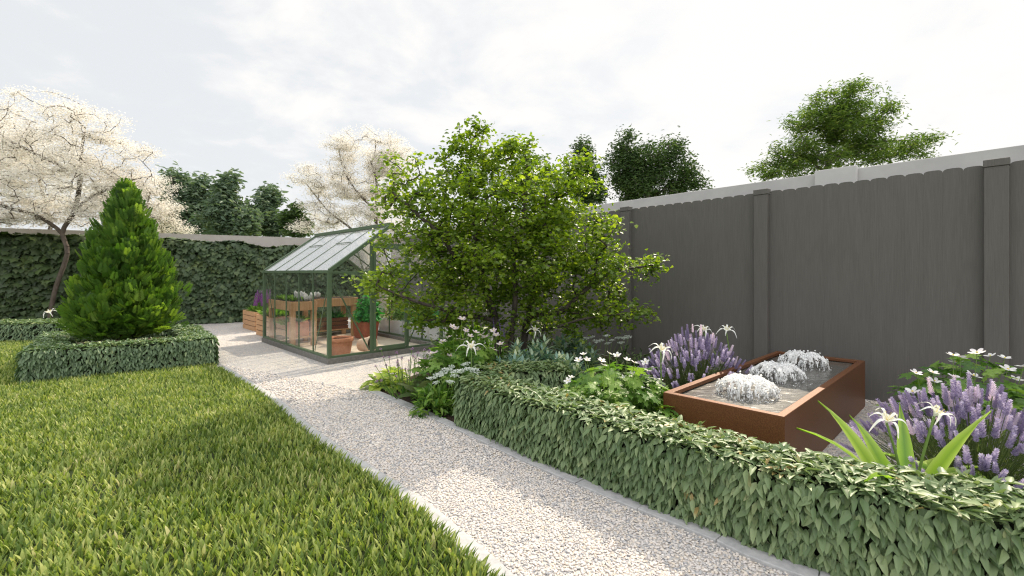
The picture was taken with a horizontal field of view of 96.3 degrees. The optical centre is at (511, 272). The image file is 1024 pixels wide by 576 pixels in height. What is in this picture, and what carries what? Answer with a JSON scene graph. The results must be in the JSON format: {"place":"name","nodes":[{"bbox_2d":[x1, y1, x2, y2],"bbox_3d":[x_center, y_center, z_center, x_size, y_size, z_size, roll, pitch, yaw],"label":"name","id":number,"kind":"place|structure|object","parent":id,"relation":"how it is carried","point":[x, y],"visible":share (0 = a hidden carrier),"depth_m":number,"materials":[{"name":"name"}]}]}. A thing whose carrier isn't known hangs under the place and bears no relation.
{"place":"outdoors","nodes":[
{"label":"outdoors","id":0,"kind":"place"},
{"bbox_2d":[0,339,504,575],"bbox_3d":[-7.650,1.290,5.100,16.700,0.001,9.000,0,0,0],"label":"lawn","id":1,"kind":"structure","parent":0,"point":[124,534],"depth_m":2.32,"materials":[{"name":"green plant"}]},
{"bbox_2d":[0,318,67,341],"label":"box hedge","id":2,"kind":"object","parent":1,"relation":"on","point":[21,329],"visible":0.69,"depth_m":8.52,"materials":[{"name":"green plant"}]},
{"bbox_2d":[43,308,55,319],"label":"spider lily","id":3,"kind":"object","parent":1,"relation":"on","point":[49,311],"visible":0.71,"depth_m":8.93,"materials":[{"name":"white plant"}]},
{"bbox_2d":[14,323,219,383],"bbox_3d":[-5.549,1.109,6.601,2.060,0.500,2.264,0,0,-40],"label":"box hedge","id":4,"kind":"object","parent":1,"relation":"on","point":[51,355],"visible":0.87,"depth_m":5.86,"materials":[{"name":"plant"}]},
{"bbox_2d":[50,177,192,340],"bbox_3d":[-5.612,-0.164,6.575,1.596,2.430,1.449,0,0,0],"label":"evergreen shrub","id":5,"kind":"object","parent":4,"relation":"in","point":[122,286],"visible":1,"depth_m":6.32,"materials":[{"name":"green plant"}]},
{"bbox_2d":[308,312,325,317],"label":"herb plant","id":6,"kind":"object","parent":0,"point":[319,315],"visible":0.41,"depth_m":8.84,"materials":[{"name":"green plant"}]},
{"bbox_2d":[0,0,1023,264],"label":"sky","id":7,"kind":"structure","parent":0,"point":[251,87],"materials":[{"name":"white"}]},
{"bbox_2d":[176,317,1023,575],"bbox_3d":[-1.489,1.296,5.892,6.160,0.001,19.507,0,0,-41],"label":"gravel path","id":8,"kind":"structure","parent":0,"point":[240,346],"depth_m":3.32,"materials":[{"name":"grey gravel"}]},
{"bbox_2d":[243,310,258,330],"bbox_3d":[-5.778,1.084,10.587,0.540,0.420,0.940,0,0,-44],"label":"slatted planter","id":9,"kind":"object","parent":8,"relation":"on","point":[249,319],"visible":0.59,"depth_m":10.35,"materials":[{"name":"brown wood"}]},
{"bbox_2d":[246,290,270,311],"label":"lupin clump","id":10,"kind":"object","parent":9,"relation":"on","point":[257,306],"visible":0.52,"depth_m":10.48,"materials":[{"name":"purple plant"}]},
{"bbox_2d":[256,314,288,335],"bbox_3d":[-4.834,1.084,9.441,0.520,0.420,0.980,0,0,-44],"label":"slatted planter","id":11,"kind":"object","parent":8,"relation":"on","point":[259,323],"visible":0.27,"depth_m":9.37,"materials":[{"name":"brown wood"}]},
{"bbox_2d":[258,308,288,316],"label":"herb plant","id":12,"kind":"object","parent":11,"relation":"on","point":[280,312],"visible":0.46,"depth_m":9.24,"materials":[{"name":"green plant"}]},
{"bbox_2d":[262,223,442,364],"bbox_3d":[-2.913,0.261,8.206,2.010,2.078,2.994,0,0,-44],"label":"greenhouse","id":13,"kind":"object","parent":8,"relation":"on","point":[317,245],"visible":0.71,"depth_m":7.62,"materials":[{"name":"green metal"}]},
{"bbox_2d":[268,296,357,344],"bbox_3d":[-3.620,0.886,8.698,1.490,0.776,1.180,0,0,-44],"label":"potting table","id":14,"kind":"object","parent":13,"relation":"on","point":[292,307],"visible":0.76,"depth_m":8.17,"materials":[{"name":"brown wood"}]},
{"bbox_2d":[276,324,285,334],"bbox_3d":[-4.132,1.033,8.469,0.260,0.160,0.470,0,0,-44],"label":"wooden crate","id":15,"kind":"object","parent":14,"relation":"on","point":[281,329],"visible":0.45,"depth_m":8.39,"materials":[{"name":"brown wood"}]},
{"bbox_2d":[276,318,288,324],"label":"herb plant","id":16,"kind":"object","parent":15,"relation":"on","point":[280,322],"visible":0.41,"depth_m":8.37,"materials":[{"name":"green plant"}]},
{"bbox_2d":[273,294,303,300],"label":"seedlings","id":17,"kind":"object","parent":14,"relation":"on","point":[289,297],"visible":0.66,"depth_m":8.11,"materials":[{"name":"green plant"}]},
{"bbox_2d":[287,321,308,336],"bbox_3d":[-3.778,0.992,8.109,0.280,0.243,0.280,0,0,-44],"label":"clay planter","id":18,"kind":"object","parent":14,"relation":"on","point":[304,328],"visible":0.63,"depth_m":8.05,"materials":[{"name":"ceramic"}]},
{"bbox_2d":[287,315,309,321],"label":"herb plant","id":19,"kind":"object","parent":18,"relation":"on","point":[302,318],"visible":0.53,"depth_m":8.07,"materials":[{"name":"green plant"}]},
{"bbox_2d":[294,291,305,300],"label":"succulent","id":20,"kind":"object","parent":14,"relation":"on","point":[302,294],"visible":0.61,"depth_m":8.04,"materials":[{"name":"white plant"}]},
{"bbox_2d":[303,293,311,300],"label":"succulent","id":21,"kind":"object","parent":14,"relation":"on","point":[307,298],"visible":0.93,"depth_m":7.99,"materials":[{"name":"white plant"}]},
{"bbox_2d":[310,292,320,298],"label":"succulent","id":22,"kind":"object","parent":14,"relation":"on","point":[317,295],"visible":0.73,"depth_m":8.75,"materials":[{"name":"white plant"}]},
{"bbox_2d":[308,317,326,330],"bbox_3d":[-3.820,0.993,8.922,0.400,0.240,0.340,0,0,-44],"label":"wooden crate","id":23,"kind":"object","parent":14,"relation":"on","point":[323,325],"visible":0.3,"depth_m":8.85,"materials":[{"name":"brown wood"}]},
{"bbox_2d":[332,316,347,328],"bbox_3d":[-3.531,1.003,9.206,0.350,0.220,0.340,0,0,-44],"label":"wooden crate","id":24,"kind":"object","parent":14,"relation":"on","point":[340,323],"visible":0.45,"depth_m":9.10,"materials":[{"name":"brown wood"}]},
{"bbox_2d":[325,311,346,317],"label":"herb plant","id":25,"kind":"object","parent":24,"relation":"on","point":[337,315],"visible":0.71,"depth_m":9.12,"materials":[{"name":"green plant"}]},
{"bbox_2d":[332,335,353,355],"bbox_3d":[-2.614,1.129,6.981,0.388,0.290,0.388,0,0,0],"label":"terracotta pot","id":26,"kind":"object","parent":13,"relation":"on","point":[341,344],"visible":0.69,"depth_m":6.85,"materials":[{"name":"ceramic"}]},
{"bbox_2d":[352,320,358,337],"bbox_3d":[-2.936,1.104,8.992,0.279,0.340,0.279,0,0,-44],"label":"square planter","id":27,"kind":"object","parent":13,"relation":"on","point":[356,333],"visible":0.16,"depth_m":8.92,"materials":[{"name":"ceramic"}]},
{"bbox_2d":[356,336,377,351],"bbox_3d":[-2.329,1.152,7.335,0.240,0.265,0.265,-6,-2,20],"label":"terracotta pot","id":28,"kind":"object","parent":13,"relation":"on","point":[361,345],"visible":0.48,"depth_m":7.25,"materials":[{"name":"ceramic"}]},
{"bbox_2d":[357,320,378,338],"bbox_3d":[-2.712,1.094,8.651,0.299,0.360,0.299,0,0,-44],"label":"square planter","id":29,"kind":"object","parent":13,"relation":"on","point":[364,327],"visible":0.41,"depth_m":8.52,"materials":[{"name":"ceramic"}]},
{"bbox_2d":[352,295,384,322],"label":"leafy plant","id":30,"kind":"object","parent":29,"relation":"in","point":[363,312],"visible":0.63,"depth_m":8.54,"materials":[{"name":"green plant"}]},
{"bbox_2d":[373,247,406,350],"bbox_3d":[-1.885,0.395,7.142,0.571,1.589,0.036,0,0,-44],"label":"door","id":31,"kind":"structure","parent":13,"relation":"in","point":[404,344],"depth_m":7.05,"materials":[{"name":"green metal"}]},
{"bbox_2d":[379,318,403,334],"bbox_3d":[-2.365,1.128,9.482,0.360,0.336,0.900,0,0,-44],"label":"trough","id":32,"kind":"object","parent":8,"relation":"on","point":[395,325],"visible":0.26,"depth_m":9.28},
{"bbox_2d":[379,301,413,320],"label":"leafy plant","id":33,"kind":"object","parent":32,"relation":"in","point":[399,316],"visible":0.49,"depth_m":9.38,"materials":[{"name":"green plant"}]},
{"bbox_2d":[409,320,445,340],"bbox_3d":[-1.686,1.128,8.790,0.360,0.336,0.900,0,0,-44],"label":"trough","id":34,"kind":"object","parent":8,"relation":"on","point":[429,331],"visible":0.21,"depth_m":8.45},
{"bbox_2d":[402,309,444,322],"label":"leafy plant","id":35,"kind":"object","parent":34,"relation":"in","point":[437,313],"visible":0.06,"depth_m":8.65,"materials":[{"name":"green plant"}]},
{"bbox_2d":[391,157,1023,409],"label":"timber fence","id":36,"kind":"object","parent":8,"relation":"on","point":[889,280],"visible":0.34,"depth_m":4.81,"materials":[{"name":"grey wood"}]},
{"bbox_2d":[693,324,736,371],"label":"spider lily","id":37,"kind":"object","parent":8,"relation":"on","point":[726,328],"visible":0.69,"depth_m":4.75,"materials":[{"name":"white plant"}]},
{"bbox_2d":[663,349,864,455],"bbox_3d":[2.251,1.014,3.861,2.500,0.561,0.775,0,0,-44],"label":"water feature","id":38,"kind":"object","parent":8,"relation":"on","point":[775,397],"visible":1,"depth_m":3.31,"materials":[{"name":"brown metal"}]},
{"bbox_2d":[797,401,990,482],"bbox_3d":[1.790,0.946,2.293,1.022,0.692,0.601,0,0,-19],"label":"spider lily","id":39,"kind":"object","parent":8,"relation":"on","point":[872,451],"visible":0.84,"depth_m":2.31,"materials":[{"name":"green plant"}]},
{"bbox_2d":[839,372,1023,489],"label":"lavender bush","id":40,"kind":"object","parent":8,"relation":"on","point":[993,457],"visible":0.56,"depth_m":2.43,"materials":[{"name":"purple plant"}]},
{"bbox_2d":[883,452,986,478],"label":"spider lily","id":41,"kind":"object","parent":8,"relation":"on","point":[924,466],"visible":0.04,"depth_m":2.34,"materials":[{"name":"green plant"}]},
{"bbox_2d":[876,348,1023,460],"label":"anemone clump","id":42,"kind":"object","parent":8,"relation":"on","point":[1014,389],"visible":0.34,"depth_m":3.14,"materials":[{"name":"green plant"}]},
{"bbox_2d":[380,339,821,570],"bbox_3d":[0.758,1.288,5.171,3.591,0.001,6.925,0,0,-41],"label":"planting bed","id":43,"kind":"object","parent":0,"point":[447,416],"visible":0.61,"depth_m":4.92,"materials":[{"name":"soil"}]},
{"bbox_2d":[360,372,394,391],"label":"hosta","id":44,"kind":"object","parent":43,"relation":"on","point":[373,386],"visible":0.6,"depth_m":5.08,"materials":[{"name":"green plant"}]},
{"bbox_2d":[380,366,409,377],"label":"hosta","id":45,"kind":"object","parent":43,"relation":"on","point":[394,370],"visible":0.41,"depth_m":5.59,"materials":[{"name":"green plant"}]},
{"bbox_2d":[377,373,414,392],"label":"hosta","id":46,"kind":"object","parent":43,"relation":"on","point":[395,379],"visible":0.51,"depth_m":5.08,"materials":[{"name":"green plant"}]},
{"bbox_2d":[374,347,431,398],"bbox_3d":[-1.131,1.033,4.778,0.727,0.514,0.476,0,0,0],"label":"verbena","id":47,"kind":"object","parent":43,"relation":"on","point":[390,391],"visible":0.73,"depth_m":4.73,"materials":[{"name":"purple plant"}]},
{"bbox_2d":[397,374,449,398],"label":"broadleaf plant","id":48,"kind":"object","parent":43,"relation":"on","point":[423,383],"visible":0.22,"depth_m":4.49,"materials":[{"name":"green plant"}]},
{"bbox_2d":[408,378,454,418],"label":"shrub","id":49,"kind":"object","parent":43,"relation":"on","point":[424,392],"visible":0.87,"depth_m":4.13,"materials":[{"name":"green plant"}]},
{"bbox_2d":[421,387,453,408],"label":"broadleaf plant","id":50,"kind":"object","parent":43,"relation":"on","point":[449,395],"visible":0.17,"depth_m":4.21,"materials":[{"name":"green plant"}]},
{"bbox_2d":[412,362,480,414],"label":"umbel flower","id":51,"kind":"object","parent":43,"relation":"on","point":[440,403],"visible":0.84,"depth_m":4.12,"materials":[{"name":"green plant"}]},
{"bbox_2d":[407,316,503,404],"bbox_3d":[-0.493,0.865,4.708,1.124,0.851,1.085,0,0,0],"label":"anemone clump","id":52,"kind":"object","parent":43,"relation":"on","point":[436,362],"visible":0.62,"depth_m":4.59,"materials":[{"name":"green plant"}]},
{"bbox_2d":[422,325,492,357],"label":"shrub","id":53,"kind":"object","parent":43,"relation":"on","point":[438,333],"visible":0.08,"depth_m":7.03,"materials":[{"name":"green plant"}]},
{"bbox_2d":[447,340,484,389],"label":"spider lily","id":54,"kind":"object","parent":43,"relation":"on","point":[471,346],"visible":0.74,"depth_m":4.27,"materials":[{"name":"white plant"}]},
{"bbox_2d":[429,322,507,379],"bbox_3d":[-0.522,1.021,5.766,1.098,0.892,1.139,0,0,0],"label":"shrub","id":55,"kind":"object","parent":43,"relation":"on","point":[478,337],"visible":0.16,"depth_m":5.65,"materials":[{"name":"green plant"}]},
{"bbox_2d":[461,310,507,363],"bbox_3d":[-0.304,0.853,5.590,0.746,0.871,0.950,0,0,0],"label":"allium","id":56,"kind":"object","parent":43,"relation":"on","point":[487,333],"visible":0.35,"depth_m":5.50,"materials":[{"name":"green plant"}]},
{"bbox_2d":[469,347,527,364],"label":"shrub","id":57,"kind":"object","parent":43,"relation":"on","point":[505,353],"visible":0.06,"depth_m":5.30,"materials":[{"name":"green plant"}]},
{"bbox_2d":[495,319,504,355],"bbox_3d":[-0.189,0.892,5.164,0.457,0.792,0.398,0,0,-44],"label":"salvia","id":58,"kind":"object","parent":43,"relation":"on","point":[500,340],"visible":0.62,"depth_m":5.06,"materials":[{"name":"green plant"}]},
{"bbox_2d":[341,111,672,358],"bbox_3d":[-0.053,-0.248,5.419,3.635,3.256,2.224,0,0,23],"label":"spreading tree","id":59,"kind":"object","parent":43,"relation":"on","point":[556,217],"visible":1,"depth_m":5.18,"materials":[{"name":"green plant"}]},
{"bbox_2d":[494,337,530,364],"bbox_3d":[0.005,1.002,4.952,0.606,0.574,0.495,0,0,0],"label":"euphorbia","id":60,"kind":"object","parent":43,"relation":"on","point":[516,348],"visible":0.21,"depth_m":4.97,"materials":[{"name":"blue plant"}]},
{"bbox_2d":[507,353,535,364],"bbox_3d":[0.046,1.056,4.662,0.562,0.468,0.543,0,0,0],"label":"euphorbia","id":61,"kind":"object","parent":43,"relation":"on","point":[517,358],"visible":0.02,"depth_m":4.69,"materials":[{"name":"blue plant"}]},
{"bbox_2d":[472,359,572,390],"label":"laurel hedge","id":62,"kind":"object","parent":43,"relation":"on","point":[548,372],"visible":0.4,"depth_m":4.27,"materials":[{"name":"green plant"}]},
{"bbox_2d":[501,331,562,353],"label":"shrub","id":63,"kind":"object","parent":43,"relation":"on","point":[531,336],"visible":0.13,"depth_m":6.46,"materials":[{"name":"green plant"}]},
{"bbox_2d":[526,325,540,346],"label":"spider lily","id":64,"kind":"object","parent":43,"relation":"on","point":[534,329],"visible":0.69,"depth_m":5.09,"materials":[{"name":"white plant"}]},
{"bbox_2d":[518,335,555,363],"bbox_3d":[0.270,0.981,4.934,0.535,0.616,0.498,0,0,43],"label":"euphorbia","id":65,"kind":"object","parent":43,"relation":"on","point":[534,353],"visible":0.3,"depth_m":4.95,"materials":[{"name":"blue plant"}]},
{"bbox_2d":[551,351,586,387],"bbox_3d":[0.575,1.058,4.813,0.535,0.463,0.521,0,0,0],"label":"euphorbia","id":66,"kind":"object","parent":43,"relation":"on","point":[572,366],"visible":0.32,"depth_m":4.77,"materials":[{"name":"green plant"}]},
{"bbox_2d":[549,333,588,366],"bbox_3d":[0.721,1.012,5.712,0.584,0.555,0.575,0,0,0],"label":"euphorbia","id":67,"kind":"object","parent":43,"relation":"on","point":[564,346],"visible":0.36,"depth_m":5.71,"materials":[{"name":"green plant"}]},
{"bbox_2d":[541,338,606,367],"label":"shrub","id":68,"kind":"object","parent":43,"relation":"on","point":[595,348],"visible":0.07,"depth_m":5.83,"materials":[{"name":"green plant"}]},
{"bbox_2d":[569,342,603,371],"bbox_3d":[0.833,1.054,5.398,0.531,0.471,0.566,0,0,0],"label":"euphorbia","id":69,"kind":"object","parent":43,"relation":"on","point":[592,355],"visible":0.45,"depth_m":5.36,"materials":[{"name":"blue plant"}]},
{"bbox_2d":[571,362,636,406],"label":"shrub","id":70,"kind":"object","parent":43,"relation":"on","point":[616,370],"visible":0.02,"depth_m":4.59,"materials":[{"name":"green plant"}]},
{"bbox_2d":[578,334,630,372],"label":"umbel flower","id":71,"kind":"object","parent":43,"relation":"on","point":[624,337],"visible":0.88,"depth_m":5.39,"materials":[{"name":"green plant"}]},
{"bbox_2d":[563,351,678,418],"bbox_3d":[0.821,0.935,3.498,1.117,0.711,1.101,0,0,0],"label":"anemone clump","id":72,"kind":"object","parent":43,"relation":"on","point":[629,387],"visible":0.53,"depth_m":3.38,"materials":[{"name":"green plant"}]},
{"bbox_2d":[592,344,668,392],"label":"shrub","id":73,"kind":"object","parent":43,"relation":"on","point":[624,362],"visible":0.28,"depth_m":5.21,"materials":[{"name":"green plant"}]},
{"bbox_2d":[650,343,671,400],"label":"spider lily","id":74,"kind":"object","parent":43,"relation":"on","point":[661,347],"visible":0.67,"depth_m":3.55,"materials":[{"name":"white plant"}]},
{"bbox_2d":[634,324,752,390],"bbox_3d":[1.716,0.883,4.319,1.161,0.805,1.232,0,0,0],"label":"lavender bush","id":75,"kind":"object","parent":43,"relation":"on","point":[695,369],"visible":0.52,"depth_m":4.22,"materials":[{"name":"purple plant"}]},
{"bbox_2d":[452,369,1023,575],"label":"laurel hedge","id":76,"kind":"object","parent":43,"relation":"on","point":[833,515],"visible":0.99,"depth_m":2.12,"materials":[{"name":"green plant"}]},
{"label":"ground","id":77,"kind":"structure","parent":0,"visible":0},
{"bbox_2d":[0,113,106,228],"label":"blossom tree","id":78,"kind":"object","parent":77,"relation":"on","point":[42,191],"visible":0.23,"depth_m":13.41,"materials":[{"name":"white plant"}]},
{"bbox_2d":[0,82,171,320],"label":"blossom tree","id":79,"kind":"object","parent":77,"relation":"on","point":[81,169],"visible":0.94,"depth_m":9.88,"materials":[{"name":"white plant"}]},
{"bbox_2d":[0,231,192,322],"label":"ivy hedge","id":80,"kind":"object","parent":77,"relation":"on","point":[30,265],"visible":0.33,"depth_m":10.15,"materials":[{"name":"green plant"}]},
{"bbox_2d":[82,176,200,233],"bbox_3d":[-12.519,-1.257,15.555,3.605,4.282,2.471,0,0,0],"label":"blossom tree","id":81,"kind":"object","parent":77,"relation":"on","point":[159,212],"visible":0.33,"depth_m":15.51,"materials":[{"name":"white plant"}]},
{"bbox_2d":[146,161,220,234],"bbox_3d":[-16.937,-2.238,23.955,3.390,7.211,2.969,0,0,24],"label":"garden tree","id":82,"kind":"object","parent":77,"relation":"on","point":[195,189],"visible":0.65,"depth_m":23.57,"materials":[{"name":"green plant"}]},
{"bbox_2d":[0,228,386,312],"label":"boundary wall","id":83,"kind":"structure","parent":77,"relation":"on","point":[263,241],"depth_m":12.99,"materials":[{"name":"grey concrete"}]},
{"bbox_2d":[188,168,269,235],"bbox_3d":[-14.172,-2.005,22.994,3.675,6.634,2.560,0,0,0],"label":"garden tree","id":84,"kind":"object","parent":77,"relation":"on","point":[223,214],"visible":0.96,"depth_m":22.61,"materials":[{"name":"green plant"}]},
{"bbox_2d":[237,181,291,236],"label":"garden tree","id":85,"kind":"object","parent":77,"relation":"on","point":[268,199],"visible":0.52,"depth_m":24.63,"materials":[{"name":"green plant"}]},
{"bbox_2d":[169,239,378,324],"bbox_3d":[-6.314,0.266,12.684,5.148,2.298,0.971,0,0,-28],"label":"ivy hedge","id":86,"kind":"object","parent":77,"relation":"on","point":[224,278],"visible":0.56,"depth_m":11.89,"materials":[{"name":"green plant"}]},
{"bbox_2d":[267,201,314,237],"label":"garden tree","id":87,"kind":"object","parent":77,"relation":"on","point":[289,216],"visible":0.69,"depth_m":22.55,"materials":[{"name":"green plant"}]},
{"bbox_2d":[279,123,421,296],"bbox_3d":[-5.058,-1.861,14.539,4.510,5.375,2.666,0,0,0],"label":"blossom tree","id":88,"kind":"object","parent":77,"relation":"on","point":[340,188],"visible":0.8,"depth_m":14.31,"materials":[{"name":"white plant"}]},
{"bbox_2d":[225,367,514,575],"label":"lawn kerb strip","id":89,"kind":"object","parent":77,"relation":"on","point":[482,552],"visible":0.41,"depth_m":2.60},
{"bbox_2d":[495,140,556,201],"bbox_3d":[0.506,-1.837,16.084,2.488,5.497,1.820,0,0,0],"label":"garden tree","id":90,"kind":"object","parent":77,"relation":"on","point":[539,158],"visible":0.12,"depth_m":15.79,"materials":[{"name":"green plant"}]},
{"bbox_2d":[566,134,615,205],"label":"garden tree","id":91,"kind":"object","parent":77,"relation":"on","point":[590,197],"visible":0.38,"depth_m":16.73,"materials":[{"name":"green plant"}]},
{"bbox_2d":[368,390,829,575],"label":"kerb strip","id":92,"kind":"object","parent":77,"relation":"on","point":[734,545],"visible":0.65,"depth_m":2.48,"materials":[{"name":"grey concrete"}]},
{"bbox_2d":[600,124,714,201],"bbox_3d":[5.335,-2.274,17.064,4.313,6.485,2.703,0,0,0],"label":"garden tree","id":93,"kind":"object","parent":77,"relation":"on","point":[635,175],"visible":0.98,"depth_m":16.64,"materials":[{"name":"green plant"}]},
{"bbox_2d":[403,145,1023,236],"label":"boundary wall","id":94,"kind":"structure","parent":77,"relation":"on","point":[855,173],"depth_m":5.29,"materials":[{"name":"grey concrete"}]},
{"bbox_2d":[739,73,959,181],"bbox_3d":[7.624,-1.384,10.548,4.529,5.917,2.485,0,0,0],"label":"feathery tree","id":95,"kind":"object","parent":77,"relation":"on","point":[831,121],"visible":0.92,"depth_m":10.19,"materials":[{"name":"leaf"},{"name":"bark"}]}
]}

